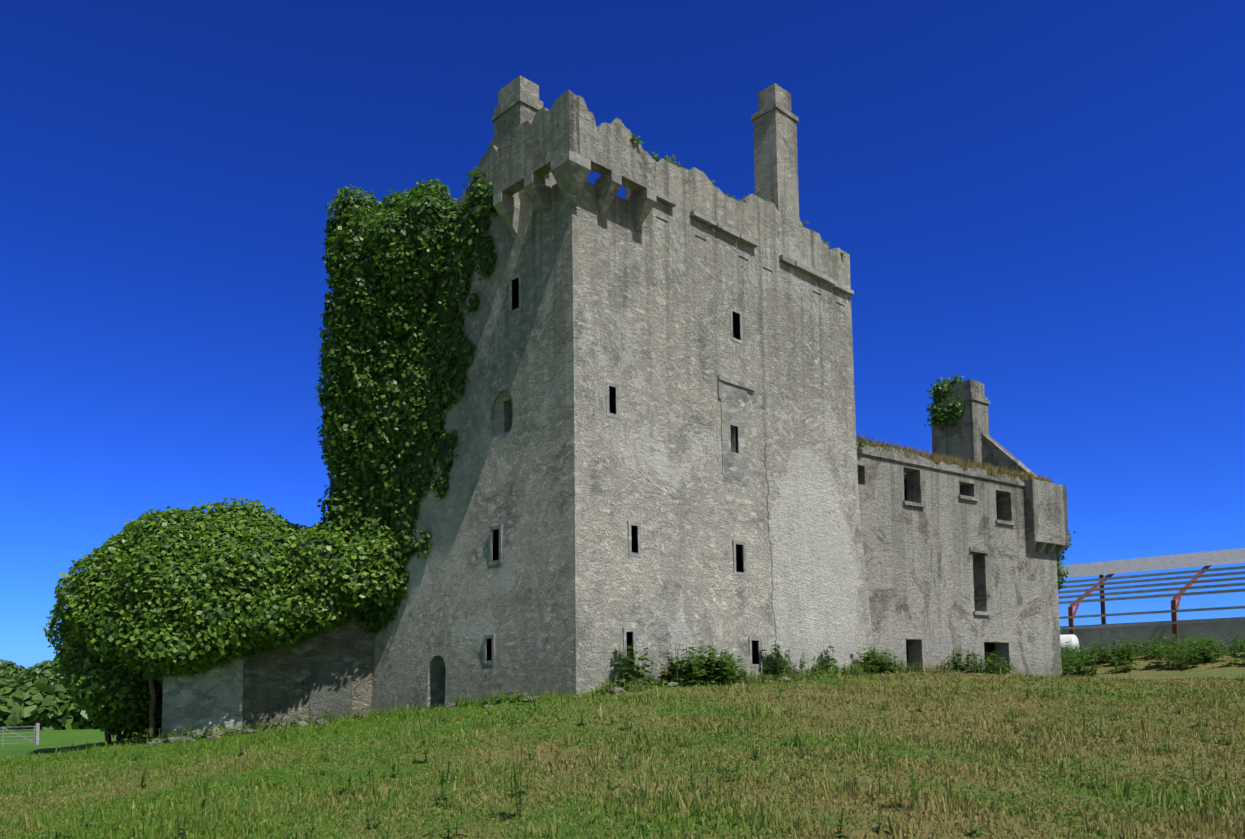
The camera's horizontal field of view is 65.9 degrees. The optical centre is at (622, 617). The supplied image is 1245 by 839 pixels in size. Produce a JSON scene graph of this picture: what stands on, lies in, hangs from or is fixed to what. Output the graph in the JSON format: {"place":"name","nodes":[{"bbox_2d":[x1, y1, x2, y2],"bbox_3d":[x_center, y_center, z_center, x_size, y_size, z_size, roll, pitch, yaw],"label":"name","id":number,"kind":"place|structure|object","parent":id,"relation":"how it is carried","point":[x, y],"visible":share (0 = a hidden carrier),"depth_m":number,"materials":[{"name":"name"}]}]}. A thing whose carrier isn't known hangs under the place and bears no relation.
{"place":"outdoors","nodes":[
{"label":"outdoors","id":0,"kind":"place"},
{"bbox_2d":[0,652,1244,838],"bbox_3d":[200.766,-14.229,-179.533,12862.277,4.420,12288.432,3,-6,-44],"label":"ground","id":1,"kind":"structure","parent":0,"point":[49,740],"depth_m":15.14,"materials":[{"name":"green plant"}]},
{"bbox_2d":[35,723,39,744],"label":"gate posts","id":2,"kind":"object","parent":1,"relation":"on","point":[37,727],"visible":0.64,"depth_m":58.91,"materials":[{"name":"grey concrete"}]},
{"bbox_2d":[0,726,34,746],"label":"gate","id":3,"kind":"structure","parent":2,"relation":"attached to","point":[2,737],"depth_m":58.79,"materials":[{"name":"metal"}]},
{"bbox_2d":[0,659,101,731],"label":"trees","id":4,"kind":"object","parent":1,"relation":"on","point":[14,712],"depth_m":85.14,"materials":[{"name":"green plant"}]},
{"bbox_2d":[104,672,155,743],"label":"ivy trunks","id":5,"kind":"object","parent":1,"relation":"on","point":[152,706],"visible":0.1,"depth_m":28.83,"materials":[{"name":"brown plant"}]},
{"bbox_2d":[162,653,243,738],"bbox_3d":[-12.887,2.481,29.509,2.350,3.500,0.050,0,-4,-8],"label":"wall section","id":6,"kind":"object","parent":1,"relation":"on","point":[213,697],"visible":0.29,"depth_m":29.49,"materials":[{"name":"grey stone"}]},
{"bbox_2d":[43,496,408,740],"bbox_3d":[-12.674,0.317,31.982,12.294,8.616,8.351,0,-4,-6],"label":"ivy mound","id":7,"kind":"object","parent":1,"relation":"on","point":[74,678],"depth_m":29.07,"materials":[{"name":"green plant"}]},
{"bbox_2d":[243,613,375,728],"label":"stone wall","id":8,"kind":"structure","parent":1,"relation":"on","point":[276,685],"depth_m":29.94,"materials":[{"name":"grey stone"}]},
{"bbox_2d":[309,662,352,723],"bbox_3d":[-9.105,2.537,30.013,1.300,2.300,0.035,0,-4,-8],"label":"bawn","id":9,"kind":"object","parent":8,"relation":"in","point":[331,686],"visible":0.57,"depth_m":30.02,"materials":[{"name":"grey stone"}]},
{"bbox_2d":[146,670,1084,744],"bbox_3d":[4.367,2.663,30.125,35.645,2.053,10.397,1,-4,-20],"label":"rubble","id":10,"kind":"object","parent":1,"relation":"on","point":[304,723],"visible":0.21,"depth_m":28.11,"materials":[{"name":"stone"}]},
{"bbox_2d":[371,181,873,714],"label":"tower","id":11,"kind":"structure","parent":1,"relation":"on","point":[559,475],"depth_m":26.80,"materials":[{"name":"stone"}]},
{"bbox_2d":[314,169,498,637],"bbox_3d":[-6.888,-6.763,29.401,4.571,15.371,8.705,1,-4,-24],"label":"ivy","id":12,"kind":"object","parent":11,"relation":"attached to","point":[339,233],"depth_m":29.02,"materials":[{"name":"green plant"}]},
{"bbox_2d":[452,138,494,221],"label":"parapet","id":13,"kind":"structure","parent":11,"relation":"on","point":[485,164],"depth_m":27.41,"materials":[{"name":"stone"}]},
{"bbox_2d":[521,172,556,203],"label":"parapet","id":14,"kind":"structure","parent":11,"relation":"on","point":[525,195],"depth_m":25.94,"materials":[{"name":"stone"}]},
{"bbox_2d":[493,150,655,233],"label":"corbels","id":15,"kind":"object","parent":11,"relation":"on","point":[570,170],"visible":0.94,"depth_m":25.05,"materials":[{"name":"stone"}]},
{"bbox_2d":[493,89,578,195],"bbox_3d":[-2.303,-12.270,25.098,0.340,1.558,3.150,3,-6,-44],"label":"parapet","id":16,"kind":"object","parent":15,"relation":"on","point":[539,144],"visible":0.81,"depth_m":24.81,"materials":[{"name":"stone"}]},
{"bbox_2d":[512,190,636,198],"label":"box returns","id":17,"kind":"object","parent":15,"relation":"on","point":[516,195],"depth_m":26.16,"materials":[{"name":"stone"}]},
{"bbox_2d":[569,93,656,192],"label":"parapet","id":18,"kind":"structure","parent":15,"relation":"on","point":[604,148],"depth_m":24.93,"materials":[{"name":"stone"}]},
{"bbox_2d":[484,272,761,667],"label":"window surrounds","id":19,"kind":"object","parent":11,"relation":"attached to","point":[630,524],"visible":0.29,"depth_m":26.06,"materials":[{"name":"grey stone"}]},
{"bbox_2d":[492,75,800,282],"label":"chimneys","id":20,"kind":"object","parent":11,"relation":"on","point":[774,119],"visible":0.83,"depth_m":31.31,"materials":[{"name":"stone"}]},
{"bbox_2d":[462,191,853,398],"bbox_3d":[1.850,-9.023,29.076,14.648,5.320,4.760,1,-4,-18],"label":"string course","id":21,"kind":"object","parent":11,"relation":"attached to","point":[719,227],"visible":0.69,"depth_m":29.04,"materials":[{"name":"stone"}]},
{"bbox_2d":[625,159,779,272],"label":"parapet","id":22,"kind":"structure","parent":11,"relation":"on","point":[754,217],"depth_m":28.75,"materials":[{"name":"stone"}]},
{"bbox_2d":[720,381,748,486],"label":"wall panel","id":23,"kind":"structure","parent":11,"relation":"attached to","point":[735,466],"depth_m":28.63,"materials":[{"name":"grey stone"}]},
{"bbox_2d":[799,218,850,306],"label":"parapet","id":24,"kind":"structure","parent":11,"relation":"on","point":[817,254],"depth_m":32.62,"materials":[{"name":"stone"}]},
{"bbox_2d":[0,631,1244,838],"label":"weeds","id":25,"kind":"object","parent":1,"relation":"on","point":[706,669],"visible":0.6,"depth_m":25.65,"materials":[{"name":"green plant"}]},
{"bbox_2d":[857,379,1068,670],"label":"trim","id":26,"kind":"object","parent":1,"relation":"on","point":[1046,515],"visible":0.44,"depth_m":41.70,"materials":[{"name":"grey stone"}]},
{"bbox_2d":[473,134,999,474],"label":"weeds","id":27,"kind":"object","parent":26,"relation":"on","point":[654,157],"visible":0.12,"depth_m":28.01,"materials":[{"name":"green plant"}]},
{"bbox_2d":[856,442,1047,481],"bbox_3d":[13.093,-5.868,38.124,13.890,0.700,0.600,2,-5,-37],"label":"moss","id":28,"kind":"object","parent":26,"relation":"attached to","point":[922,459],"visible":0.17,"depth_m":36.42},
{"bbox_2d":[857,453,1061,676],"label":"house front","id":29,"kind":"structure","parent":26,"relation":"attached to","point":[933,583],"depth_m":37.19,"materials":[{"name":"grey stone"}]},
{"bbox_2d":[924,374,1074,598],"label":"ivy","id":30,"kind":"object","parent":26,"relation":"attached to","point":[951,420],"depth_m":45.10,"materials":[{"name":"green plant"}]},
{"bbox_2d":[1060,634,1079,654],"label":"bale","id":31,"kind":"object","parent":1,"relation":"on","point":[1072,639],"visible":0.25,"depth_m":56.79},
{"bbox_2d":[1068,565,1210,639],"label":"shed frame","id":32,"kind":"object","parent":1,"relation":"on","point":[1174,606],"visible":0.27,"depth_m":61.88,"materials":[{"name":"red metal"}]},
{"bbox_2d":[1058,566,1244,629],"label":"shed purlins","id":33,"kind":"object","parent":32,"relation":"attached to","point":[1159,590],"depth_m":60.17,"materials":[{"name":"metal"}]},
{"bbox_2d":[1061,548,1244,577],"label":"shed sheets","id":34,"kind":"object","parent":32,"relation":"on","point":[1219,557],"depth_m":65.68,"materials":[{"name":"grey metal"}]},
{"bbox_2d":[1060,617,1244,652],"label":"shed wall","id":35,"kind":"structure","parent":1,"relation":"on","point":[1218,630],"depth_m":58.72,"materials":[{"name":"concrete"}]},
{"bbox_2d":[0,0,1244,674],"label":"sky","id":36,"kind":"structure","parent":0,"point":[1039,203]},
{"bbox_2d":[904,488,992,667],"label":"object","id":37,"kind":"object","parent":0,"point":[988,647],"depth_m":39.90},
{"bbox_2d":[856,433,1054,483],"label":"grass","id":38,"kind":"structure","parent":0,"point":[950,460],"depth_m":37.86,"materials":[{"name":"brown plant"}]}
]}

